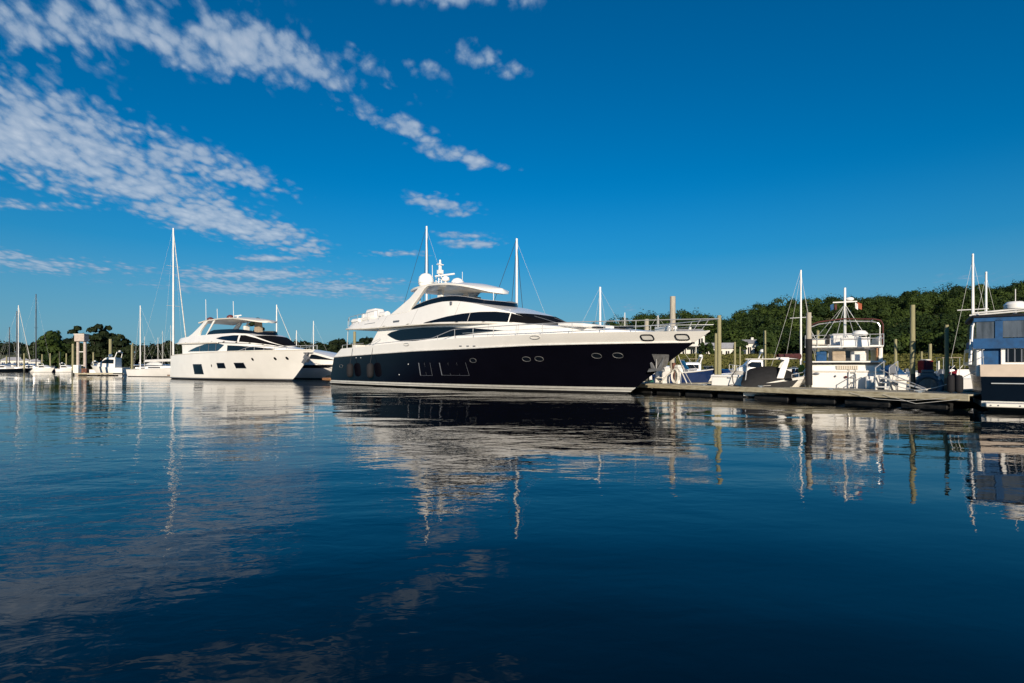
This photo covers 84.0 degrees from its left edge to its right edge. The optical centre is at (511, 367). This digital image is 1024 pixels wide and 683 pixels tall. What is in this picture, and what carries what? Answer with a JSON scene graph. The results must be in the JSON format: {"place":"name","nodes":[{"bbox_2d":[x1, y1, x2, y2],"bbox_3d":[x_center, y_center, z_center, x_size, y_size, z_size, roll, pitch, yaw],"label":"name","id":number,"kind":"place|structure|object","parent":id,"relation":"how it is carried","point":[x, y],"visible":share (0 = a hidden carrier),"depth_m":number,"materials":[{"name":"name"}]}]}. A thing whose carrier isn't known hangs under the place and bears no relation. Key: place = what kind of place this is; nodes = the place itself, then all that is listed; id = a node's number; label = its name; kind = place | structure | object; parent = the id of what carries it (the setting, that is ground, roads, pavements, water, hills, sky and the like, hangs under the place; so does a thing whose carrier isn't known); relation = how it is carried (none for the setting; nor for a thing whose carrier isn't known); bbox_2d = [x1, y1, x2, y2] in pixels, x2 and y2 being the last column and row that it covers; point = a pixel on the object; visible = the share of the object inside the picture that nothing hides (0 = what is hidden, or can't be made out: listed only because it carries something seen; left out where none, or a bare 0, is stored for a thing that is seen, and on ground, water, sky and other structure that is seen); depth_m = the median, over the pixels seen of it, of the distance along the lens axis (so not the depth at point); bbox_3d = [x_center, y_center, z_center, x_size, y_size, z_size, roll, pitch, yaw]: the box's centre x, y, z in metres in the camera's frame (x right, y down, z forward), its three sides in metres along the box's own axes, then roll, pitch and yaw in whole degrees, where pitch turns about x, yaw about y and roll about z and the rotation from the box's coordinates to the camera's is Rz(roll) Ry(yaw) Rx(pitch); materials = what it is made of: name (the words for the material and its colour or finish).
{"place":"outdoors","nodes":[
{"label":"outdoors","id":0,"kind":"place"},
{"bbox_2d":[0,302,1022,368],"bbox_3d":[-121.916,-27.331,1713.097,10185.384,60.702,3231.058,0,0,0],"label":"ground","id":1,"kind":"structure","parent":0,"point":[20,354],"depth_m":317.31,"materials":[{"name":"plant"}]},
{"bbox_2d":[1,357,28,366],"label":"boat shed","id":2,"kind":"object","parent":1,"relation":"on","point":[12,360],"visible":0.31,"depth_m":330.00,"materials":[{"name":"white"}]},
{"bbox_2d":[20,341,42,360],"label":"broadleaf tree","id":3,"kind":"object","parent":1,"relation":"on","point":[31,348],"visible":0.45,"depth_m":296.34,"materials":[{"name":"green plant"}]},
{"bbox_2d":[33,330,71,367],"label":"broadleaf tree","id":4,"kind":"object","parent":1,"relation":"on","point":[52,342],"visible":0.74,"depth_m":260.42,"materials":[{"name":"green plant"}]},
{"bbox_2d":[61,338,71,364],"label":"broadleaf tree","id":5,"kind":"object","parent":1,"relation":"on","point":[66,340],"visible":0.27,"depth_m":266.28,"materials":[{"name":"green plant"}]},
{"bbox_2d":[66,326,83,359],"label":"broadleaf tree","id":6,"kind":"object","parent":1,"relation":"on","point":[75,329],"visible":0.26,"depth_m":260.67,"materials":[{"name":"green plant"}]},
{"bbox_2d":[71,343,100,368],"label":"broadleaf tree","id":7,"kind":"object","parent":1,"relation":"on","point":[89,357],"visible":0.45,"depth_m":252.85,"materials":[{"name":"green plant"}]},
{"bbox_2d":[86,324,109,362],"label":"broadleaf tree","id":8,"kind":"object","parent":1,"relation":"on","point":[99,347],"visible":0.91,"depth_m":256.23,"materials":[{"name":"green plant"}]},
{"bbox_2d":[98,325,115,360],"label":"broadleaf tree","id":9,"kind":"object","parent":1,"relation":"on","point":[108,328],"visible":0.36,"depth_m":260.74,"materials":[{"name":"green plant"}]},
{"bbox_2d":[108,334,133,363],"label":"broadleaf tree","id":10,"kind":"object","parent":1,"relation":"on","point":[119,341],"visible":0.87,"depth_m":260.56,"materials":[{"name":"green plant"}]},
{"bbox_2d":[0,336,372,366],"bbox_3d":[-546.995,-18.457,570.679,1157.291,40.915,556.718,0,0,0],"label":"distant treeline","id":11,"kind":"object","parent":1,"relation":"on","point":[335,346],"visible":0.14,"depth_m":378.00,"materials":[{"name":"green plant"}]},
{"bbox_2d":[678,327,705,353],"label":"white house","id":12,"kind":"structure","parent":1,"relation":"on","point":[692,348],"depth_m":195.63,"materials":[{"name":"paint"}]},
{"bbox_2d":[698,342,706,353],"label":"bush","id":13,"kind":"object","parent":1,"relation":"on","point":[702,346],"visible":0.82,"depth_m":191.51,"materials":[{"name":"green plant"}]},
{"bbox_2d":[706,343,713,353],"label":"bush","id":14,"kind":"object","parent":1,"relation":"on","point":[710,347],"visible":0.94,"depth_m":189.39,"materials":[{"name":"green plant"}]},
{"bbox_2d":[705,343,733,354],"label":"long building","id":15,"kind":"structure","parent":1,"relation":"on","point":[726,348],"depth_m":205.37,"materials":[{"name":"paint"}]},
{"bbox_2d":[730,340,747,354],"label":"bush","id":16,"kind":"object","parent":1,"relation":"on","point":[742,344],"visible":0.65,"depth_m":188.81,"materials":[{"name":"green plant"}]},
{"bbox_2d":[741,337,758,353],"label":"gable house","id":17,"kind":"structure","parent":1,"relation":"on","point":[752,345],"depth_m":199.13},
{"bbox_2d":[755,335,780,353],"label":"broadleaf tree","id":18,"kind":"object","parent":1,"relation":"on","point":[772,344],"visible":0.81,"depth_m":193.22,"materials":[{"name":"green plant"}]},
{"bbox_2d":[592,279,1023,353],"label":"hillside woodland","id":19,"kind":"object","parent":1,"relation":"on","point":[756,321],"visible":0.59,"depth_m":284.33,"materials":[{"name":"green plant"}]},
{"bbox_2d":[0,372,1023,682],"bbox_3d":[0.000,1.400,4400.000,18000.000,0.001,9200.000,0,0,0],"label":"water","id":20,"kind":"structure","parent":0,"point":[160,530],"depth_m":4.71,"materials":[{"name":"blue liquid"}]},
{"bbox_2d":[0,327,15,364],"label":"sailboat","id":21,"kind":"object","parent":20,"relation":"on","point":[9,346],"visible":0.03,"depth_m":200.56,"materials":[{"name":"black paint"}]},
{"bbox_2d":[0,311,31,371],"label":"sailboat","id":22,"kind":"object","parent":20,"relation":"on","point":[13,369],"visible":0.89,"depth_m":170.57,"materials":[{"name":"black paint"}]},
{"bbox_2d":[3,305,30,366],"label":"sailboat","id":23,"kind":"object","parent":20,"relation":"on","point":[18,325],"visible":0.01,"depth_m":182.71,"materials":[{"name":"white paint"}]},
{"bbox_2d":[14,294,48,367],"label":"sailboat","id":24,"kind":"object","parent":20,"relation":"on","point":[35,329],"visible":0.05,"depth_m":175.88,"materials":[{"name":"grey metal"}]},
{"bbox_2d":[25,362,37,371],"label":"cabin cruiser","id":25,"kind":"object","parent":20,"relation":"on","point":[31,366],"visible":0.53,"depth_m":171.82,"materials":[{"name":"white plastic"}]},
{"bbox_2d":[33,362,54,371],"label":"cabin cruiser","id":26,"kind":"object","parent":20,"relation":"on","point":[44,368],"visible":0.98,"depth_m":170.59,"materials":[{"name":"white plastic"}]},
{"bbox_2d":[55,362,71,371],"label":"cabin cruiser","id":27,"kind":"object","parent":20,"relation":"on","point":[65,368],"visible":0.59,"depth_m":170.64,"materials":[{"name":"white plastic"}]},
{"bbox_2d":[71,344,74,374],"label":"mooring pile","id":28,"kind":"object","parent":20,"relation":"in","point":[72,373],"visible":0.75,"depth_m":103.82,"materials":[{"name":"brown wood"}]},
{"bbox_2d":[74,334,89,374],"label":"pile tower","id":29,"kind":"structure","parent":20,"relation":"in","point":[79,338],"depth_m":100.79,"materials":[{"name":"concrete"}]},
{"bbox_2d":[75,373,123,375],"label":"dock","id":30,"kind":"object","parent":20,"relation":"on","point":[98,373],"visible":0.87,"depth_m":98.88,"materials":[{"name":"brown wood"}]},
{"bbox_2d":[73,365,80,372],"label":"dock cabinet","id":31,"kind":"object","parent":30,"relation":"on","point":[76,368],"visible":1,"depth_m":99.10,"materials":[{"name":"plastic"}]},
{"bbox_2d":[91,350,129,374],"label":"cabin cruiser","id":32,"kind":"object","parent":20,"relation":"on","point":[109,364],"visible":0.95,"depth_m":106.97,"materials":[{"name":"white plastic"}]},
{"bbox_2d":[109,339,111,353],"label":"mooring pile","id":33,"kind":"object","parent":20,"relation":"in","point":[110,346],"visible":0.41,"depth_m":121.76,"materials":[{"name":"brown wood"}]},
{"bbox_2d":[131,345,132,368],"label":"mooring pile","id":34,"kind":"object","parent":20,"relation":"in","point":[131,356],"visible":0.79,"depth_m":164.90,"materials":[{"name":"brown wood"}]},
{"bbox_2d":[134,336,150,368],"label":"sailboat","id":35,"kind":"object","parent":20,"relation":"on","point":[144,356],"visible":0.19,"depth_m":211.29,"materials":[{"name":"white metal"}]},
{"bbox_2d":[133,306,165,368],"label":"sailboat","id":36,"kind":"object","parent":20,"relation":"on","point":[140,367],"visible":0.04,"depth_m":103.35,"materials":[{"name":"white metal"}]},
{"bbox_2d":[126,228,185,376],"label":"sailboat","id":37,"kind":"object","parent":20,"relation":"on","point":[155,371],"visible":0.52,"depth_m":86.37,"materials":[{"name":"white metal"}]},
{"bbox_2d":[146,362,163,365],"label":"dinghy","id":38,"kind":"object","parent":37,"relation":"on","point":[154,364],"visible":1,"depth_m":88.03,"materials":[{"name":"plastic"}]},
{"bbox_2d":[167,299,317,380],"bbox_3d":[-30.783,-3.206,65.115,29.658,10.412,6.068,0,0,38],"label":"motor yacht","id":39,"kind":"object","parent":20,"relation":"on","point":[258,353],"visible":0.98,"depth_m":61.67,"materials":[{"name":"white paint"}]},
{"bbox_2d":[193,364,203,373],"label":"hull window","id":40,"kind":"structure","parent":39,"relation":"in","point":[198,369],"depth_m":65.86,"materials":[{"name":"black glass"}]},
{"bbox_2d":[188,343,223,351],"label":"saloon window","id":41,"kind":"structure","parent":39,"relation":"in","point":[211,346],"depth_m":65.09,"materials":[{"name":"blue glass"}]},
{"bbox_2d":[216,363,225,367],"bbox_3d":[-32.060,-0.216,62.660,1.730,0.617,0.207,0,0,34],"label":"hull window","id":42,"kind":"structure","parent":39,"relation":"in","point":[219,365],"depth_m":62.66,"materials":[{"name":"black glass"}]},
{"bbox_2d":[216,335,238,340],"bbox_3d":[-29.903,-3.159,64.420,4.700,0.718,4.964,0,0,38],"label":"wheelhouse window","id":43,"kind":"structure","parent":39,"relation":"in","point":[232,337],"depth_m":62.06,"materials":[{"name":"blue glass"}]},
{"bbox_2d":[234,363,245,367],"bbox_3d":[-29.056,-0.219,60.718,1.863,0.617,0.307,0,0,30],"label":"hull window","id":44,"kind":"structure","parent":39,"relation":"in","point":[237,365],"depth_m":60.71,"materials":[{"name":"black glass"}]},
{"bbox_2d":[227,345,273,350],"bbox_3d":[-27.828,-2.123,60.205,8.225,0.645,0.234,0,0,32],"label":"forward window","id":45,"kind":"structure","parent":39,"relation":"in","point":[229,347],"depth_m":60.68,"materials":[{"name":"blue glass"}]},
{"bbox_2d":[276,305,290,339],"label":"sailboat","id":46,"kind":"object","parent":20,"relation":"on","point":[282,320],"depth_m":149.15,"materials":[{"name":"white metal"}]},
{"bbox_2d":[294,349,336,378],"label":"motor yacht","id":47,"kind":"object","parent":20,"relation":"on","point":[319,365],"visible":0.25,"depth_m":67.44,"materials":[{"name":"white plastic"}]},
{"bbox_2d":[353,331,355,344],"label":"mooring pile","id":48,"kind":"object","parent":20,"relation":"in","point":[354,337],"visible":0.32,"depth_m":59.89,"materials":[{"name":"brown wood"}]},
{"bbox_2d":[404,226,443,302],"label":"sailboat","id":49,"kind":"object","parent":20,"relation":"on","point":[426,257],"visible":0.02,"depth_m":65.89,"materials":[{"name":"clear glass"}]},
{"bbox_2d":[494,238,544,312],"bbox_3d":[0.893,-4.997,52.357,12.034,13.593,3.471,0,0,-38],"label":"sailboat","id":50,"kind":"object","parent":20,"relation":"on","point":[516,256],"visible":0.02,"depth_m":51.91,"materials":[{"name":"white metal"}]},
{"bbox_2d":[322,260,718,393],"bbox_3d":[-2.501,-2.985,39.491,6.917,9.970,35.261,0,0,-44],"label":"motor yacht","id":51,"kind":"object","parent":20,"relation":"on","point":[457,333],"visible":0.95,"depth_m":34.62,"materials":[{"name":"black paint"}]},
{"bbox_2d":[347,348,352,376],"bbox_3d":[-12.834,-0.371,45.082,0.520,2.302,0.520,0,0,-44],"label":"fender","id":52,"kind":"object","parent":51,"relation":"hanging from","point":[349,369],"visible":1,"depth_m":44.88,"materials":[{"name":"rubber"}]},
{"bbox_2d":[367,348,373,377],"bbox_3d":[-10.660,-0.371,42.763,0.520,2.302,0.520,0,0,-44],"label":"fender","id":53,"kind":"object","parent":51,"relation":"hanging from","point":[370,370],"visible":1,"depth_m":42.56,"materials":[{"name":"rubber"}]},
{"bbox_2d":[360,308,383,320],"bbox_3d":[-11.317,-4.188,46.905,1.500,1.255,3.855,0,0,-44],"label":"tender","id":54,"kind":"object","parent":51,"relation":"on","point":[372,315],"visible":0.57,"depth_m":46.36,"materials":[{"name":"plastic"}]},
{"bbox_2d":[378,311,390,316],"bbox_3d":[-9.996,-4.083,44.529,0.600,0.610,1.100,0,0,-44],"label":"liferaft","id":55,"kind":"object","parent":51,"relation":"on","point":[382,314],"visible":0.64,"depth_m":44.23,"materials":[{"name":"white plastic"}]},
{"bbox_2d":[418,363,431,375],"bbox_3d":[-5.855,0.108,38.419,1.293,0.872,0.224,0,0,43],"label":"hull window","id":56,"kind":"structure","parent":51,"relation":"in","point":[424,368],"depth_m":38.43,"materials":[{"name":"glass"}]},
{"bbox_2d":[387,327,502,340],"bbox_3d":[-5.014,-2.327,38.307,12.499,0.902,0.178,0,0,45],"label":"saloon window","id":57,"kind":"structure","parent":51,"relation":"in","point":[424,333],"depth_m":38.89,"materials":[{"name":"black glass"}]},
{"bbox_2d":[439,363,468,375],"bbox_3d":[-3.729,0.096,36.469,2.582,0.825,0.330,0,0,43],"label":"hull window","id":58,"kind":"structure","parent":51,"relation":"in","point":[460,369],"depth_m":36.40,"materials":[{"name":"glass"}]},
{"bbox_2d":[424,312,509,322],"bbox_3d":[-1.283,-3.100,38.242,6.089,0.737,7.350,0,0,-44],"label":"wheelhouse window","id":59,"kind":"structure","parent":51,"relation":"in","point":[474,316],"depth_m":35.41,"materials":[{"name":"black glass"}]},
{"bbox_2d":[595,287,620,325],"bbox_3d":[8.520,-2.785,52.357,12.034,9.170,3.471,0,0,-38],"label":"sailboat","id":60,"kind":"object","parent":20,"relation":"on","point":[600,297],"visible":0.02,"depth_m":51.93,"materials":[{"name":"white metal"}]},
{"bbox_2d":[644,319,648,380],"bbox_3d":[10.887,-0.005,46.000,0.438,7.810,0.438,0,0,0],"label":"mooring pile","id":61,"kind":"object","parent":20,"relation":"in","point":[646,323],"visible":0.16,"depth_m":45.86,"materials":[{"name":"grey wood"}]},
{"bbox_2d":[670,296,675,371],"bbox_3d":[10.311,-0.331,36.500,0.417,8.462,0.417,0,0,0],"label":"mooring pile","id":62,"kind":"object","parent":20,"relation":"in","point":[672,307],"visible":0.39,"depth_m":36.35,"materials":[{"name":"grey wood"}]},
{"bbox_2d":[649,317,697,379],"bbox_3d":[14.577,-1.623,55.357,12.034,6.846,3.471,0,0,-38],"label":"sailboat","id":63,"kind":"object","parent":20,"relation":"on","point":[692,369],"visible":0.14,"depth_m":55.91,"materials":[{"name":"white glass"}]},
{"bbox_2d":[652,360,713,382],"bbox_3d":[11.152,0.650,36.901,3.939,2.300,2.204,0,0,18],"label":"motorboat","id":64,"kind":"object","parent":20,"relation":"on","point":[699,376],"visible":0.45,"depth_m":36.11,"materials":[{"name":"blue plastic"}]},
{"bbox_2d":[682,354,702,370],"bbox_3d":[19.021,0.185,62.218,5.032,3.230,2.293,0,0,5],"label":"cabin cruiser","id":65,"kind":"object","parent":20,"relation":"on","point":[697,364],"visible":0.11,"depth_m":61.37,"materials":[{"name":"white plastic"}]},
{"bbox_2d":[683,366,732,380],"bbox_3d":[16.367,0.835,47.501,4.916,1.930,1.993,0,0,-15],"label":"motorboat","id":66,"kind":"object","parent":20,"relation":"on","point":[706,367],"visible":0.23,"depth_m":47.60,"materials":[{"name":"white plastic"}]},
{"bbox_2d":[714,333,716,374],"bbox_3d":[12.900,0.870,36.000,0.188,6.060,0.188,0,0,0],"label":"mooring pile","id":67,"kind":"object","parent":20,"relation":"in","point":[715,355],"visible":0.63,"depth_m":35.93,"materials":[{"name":"brown wood"}]},
{"bbox_2d":[717,315,721,391],"bbox_3d":[10.743,0.598,29.500,0.240,6.604,0.240,0,0,0],"label":"mooring pile","id":68,"kind":"object","parent":20,"relation":"in","point":[719,345],"visible":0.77,"depth_m":29.41,"materials":[{"name":"brown wood"}]},
{"bbox_2d":[713,369,733,374],"bbox_3d":[20.521,0.954,57.653,5.016,1.692,1.993,0,0,10],"label":"motorboat","id":69,"kind":"object","parent":20,"relation":"on","point":[725,371],"visible":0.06,"depth_m":56.95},
{"bbox_2d":[734,342,735,369],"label":"mooring pile","id":70,"kind":"object","parent":20,"relation":"in","point":[735,354],"visible":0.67,"depth_m":59.90,"materials":[{"name":"brown wood"}]},
{"bbox_2d":[729,349,762,374],"bbox_3d":[21.806,0.055,52.250,3.639,3.490,2.008,0,0,8],"label":"cabin cruiser","id":71,"kind":"object","parent":20,"relation":"on","point":[741,370],"visible":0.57,"depth_m":51.70,"materials":[{"name":"white plastic"}]},
{"bbox_2d":[763,331,765,365],"bbox_3d":[21.320,0.390,48.000,0.271,7.020,0.271,0,0,0],"label":"mooring pile","id":72,"kind":"object","parent":20,"relation":"in","point":[764,347],"visible":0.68,"depth_m":47.90,"materials":[{"name":"brown wood"}]},
{"bbox_2d":[741,357,812,397],"bbox_3d":[12.729,0.660,26.973,3.465,2.279,2.305,0,0,22],"label":"express cruiser","id":73,"kind":"object","parent":20,"relation":"on","point":[781,375],"visible":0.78,"depth_m":26.34,"materials":[{"name":"black fabric"}]},
{"bbox_2d":[772,270,815,375],"bbox_3d":[20.632,-2.721,41.498,9.034,9.042,2.777,0,0,-42],"label":"sailboat","id":74,"kind":"object","parent":20,"relation":"on","point":[794,356],"visible":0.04,"depth_m":42.17,"materials":[{"name":"white metal"}]},
{"bbox_2d":[631,382,978,407],"bbox_3d":[5.587,1.165,37.357,2.520,0.690,41.460,0,0,-31],"label":"floating dock","id":75,"kind":"object","parent":20,"relation":"on","point":[846,395],"visible":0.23,"depth_m":23.38,"materials":[{"name":"grey wood"}]},
{"bbox_2d":[661,365,686,383],"bbox_3d":[9.183,0.375,31.762,0.538,1.050,1.949,0,0,-31],"label":"power pedestal","id":76,"kind":"object","parent":75,"relation":"on","point":[677,371],"visible":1,"depth_m":31.74,"materials":[{"name":"white plastic"}]},
{"bbox_2d":[710,375,742,385],"bbox_3d":[10.886,0.630,28.169,1.907,0.540,0.700,0,0,43],"label":"dock box","id":77,"kind":"object","parent":75,"relation":"on","point":[721,380],"visible":0.62,"depth_m":28.06,"materials":[{"name":"white plastic"}]},
{"bbox_2d":[875,361,897,389],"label":"boarding steps","id":78,"kind":"structure","parent":75,"relation":"on","point":[879,383],"depth_m":23.00,"materials":[{"name":"silver metal"}]},
{"bbox_2d":[895,371,909,390],"bbox_3d":[15.354,0.525,22.344,0.469,0.767,0.523,0,0,36],"label":"ladder","id":79,"kind":"object","parent":75,"relation":"on","point":[902,380],"visible":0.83,"depth_m":22.30,"materials":[{"name":"silver metal"}]},
{"bbox_2d":[878,369,927,389],"bbox_3d":[15.150,0.458,22.104,0.142,0.792,1.858,0,0,-22],"label":"gangway","id":80,"kind":"object","parent":75,"relation":"on","point":[920,387],"visible":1,"depth_m":22.07,"materials":[{"name":"silver metal"}]},
{"bbox_2d":[853,393,959,403],"bbox_3d":[14.117,1.130,20.663,0.075,0.316,3.603,0,0,-31],"label":"dock line","id":81,"kind":"object","parent":75,"relation":"attached to","point":[910,400],"visible":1,"depth_m":20.33,"materials":[{"name":"white fabric"}]},
{"bbox_2d":[947,365,954,392],"bbox_3d":[15.213,0.401,19.680,0.295,0.958,0.240,0,0,10],"label":"fender","id":82,"kind":"object","parent":75,"relation":"on","point":[950,383],"visible":1,"depth_m":19.60,"materials":[{"name":"black rubber"}]},
{"bbox_2d":[955,365,962,392],"bbox_3d":[15.382,0.401,19.536,0.295,0.958,0.240,0,0,10],"label":"fender","id":83,"kind":"object","parent":75,"relation":"on","point":[959,383],"visible":1,"depth_m":19.46,"materials":[{"name":"black rubber"}]},
{"bbox_2d":[805,312,812,386],"bbox_3d":[13.511,0.698,25.900,0.300,6.404,0.299,0,0,0],"label":"mooring pile","id":84,"kind":"object","parent":20,"relation":"in","point":[808,362],"visible":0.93,"depth_m":25.80,"materials":[{"name":"grey wood"}]},
{"bbox_2d":[803,288,886,397],"bbox_3d":[17.332,-0.936,30.039,3.262,5.671,11.379,0,0,29],"label":"trawler yacht","id":85,"kind":"object","parent":20,"relation":"on","point":[848,364],"visible":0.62,"depth_m":26.00,"materials":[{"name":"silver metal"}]},
{"bbox_2d":[798,360,804,375],"bbox_3d":[16.299,0.045,32.000,0.388,0.890,0.295,0,0,0],"label":"oilskin","id":86,"kind":"object","parent":85,"relation":"hanging from","point":[801,367],"visible":0.88,"depth_m":31.91,"materials":[{"name":"green fabric"}]},
{"bbox_2d":[866,376,870,388],"bbox_3d":[15.178,0.580,24.224,0.170,0.801,0.170,0,0,0],"label":"fender","id":87,"kind":"object","parent":85,"relation":"hanging from","point":[868,383],"visible":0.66,"depth_m":24.16,"materials":[{"name":"plastic"}]},
{"bbox_2d":[894,339,896,365],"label":"mooring pile","id":88,"kind":"object","parent":20,"relation":"in","point":[895,350],"visible":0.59,"depth_m":41.92,"materials":[{"name":"brown wood"}]},
{"bbox_2d":[885,365,907,389],"bbox_3d":[23.063,0.804,34.664,1.622,1.992,3.723,0,0,30],"label":"motorboat","id":89,"kind":"object","parent":20,"relation":"on","point":[901,373],"visible":0.45,"depth_m":33.33,"materials":[{"name":"white plastic"}]},
{"bbox_2d":[910,305,915,389],"bbox_3d":[15.914,0.707,22.600,0.198,6.386,0.198,0,0,0],"label":"mooring pile","id":90,"kind":"object","parent":20,"relation":"in","point":[912,346],"visible":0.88,"depth_m":22.53,"materials":[{"name":"brown wood"}]},
{"bbox_2d":[928,344,931,360],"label":"mooring pile","id":91,"kind":"object","parent":20,"relation":"in","point":[929,351],"visible":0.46,"depth_m":35.92,"materials":[{"name":"brown wood"}]},
{"bbox_2d":[944,325,948,390],"bbox_3d":[16.659,1.133,21.800,0.156,5.535,0.156,0,0,0],"label":"mooring pile","id":92,"kind":"object","parent":20,"relation":"in","point":[946,353],"visible":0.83,"depth_m":21.75,"materials":[{"name":"brown wood"}]},
{"bbox_2d":[938,369,956,373],"bbox_3d":[35.312,0.954,44.679,5.016,1.692,1.993,0,0,-20],"label":"motorboat","id":93,"kind":"object","parent":20,"relation":"on","point":[940,371],"visible":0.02,"depth_m":43.88,"materials":[{"name":"white fabric"}]},
{"bbox_2d":[935,357,961,373],"bbox_3d":[44.408,0.385,57.418,5.516,2.830,1.992,0,0,15],"label":"motorboat","id":94,"kind":"object","parent":20,"relation":"on","point":[954,368],"visible":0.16,"depth_m":57.17,"materials":[{"name":"white metal"}]},
{"bbox_2d":[963,389,972,401],"bbox_3d":[20.493,1.210,24.864,10.020,0.520,1.060,0,0,-31],"label":"finger dock","id":95,"kind":"object","parent":20,"relation":"on","point":[968,390],"visible":0.03,"depth_m":23.52,"materials":[{"name":"wood"}]},
{"bbox_2d":[918,359,932,372],"bbox_3d":[19.040,0.285,26.193,0.500,1.330,0.365,0,0,-8],"label":"fuel cabinet","id":96,"kind":"object","parent":95,"relation":"on","point":[925,364],"visible":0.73,"depth_m":26.05,"materials":[{"name":"red metal"}]},
{"bbox_2d":[949,254,988,388],"bbox_3d":[27.257,-2.502,33.660,2.584,8.603,8.534,0,0,40],"label":"sailboat","id":97,"kind":"object","parent":20,"relation":"on","point":[967,382],"visible":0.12,"depth_m":33.65,"materials":[{"name":"white glass"}]},
{"bbox_2d":[978,272,993,310],"bbox_3d":[31.657,-2.300,37.985,2.584,8.200,8.534,0,0,40],"label":"sailboat","id":98,"kind":"object","parent":20,"relation":"on","point":[986,281],"visible":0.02,"depth_m":37.96,"materials":[{"name":"white metal"}]},
{"bbox_2d":[963,289,1023,410],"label":"flybridge boat","id":99,"kind":"object","parent":20,"relation":"on","point":[993,359],"visible":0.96,"depth_m":19.04,"materials":[{"name":"white paint"}]},
{"bbox_2d":[0,0,1023,352],"label":"sky","id":100,"kind":"structure","parent":0,"point":[299,156],"materials":[{"name":"blue"}]},
{"bbox_2d":[655,371,669,382],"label":"folding steps","id":101,"kind":"structure","parent":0,"point":[660,376],"depth_m":32.67,"materials":[{"name":"plastic"}]},
{"bbox_2d":[667,353,968,371],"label":"marsh grass","id":102,"kind":"structure","parent":0,"point":[903,359],"depth_m":147.44,"materials":[{"name":"plant"}]},
{"bbox_2d":[916,370,943,390],"bbox_3d":[17.110,0.660,23.475,1.038,1.140,2.498,0,0,34],"label":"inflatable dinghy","id":103,"kind":"object","parent":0,"point":[926,379],"visible":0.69,"depth_m":22.52,"materials":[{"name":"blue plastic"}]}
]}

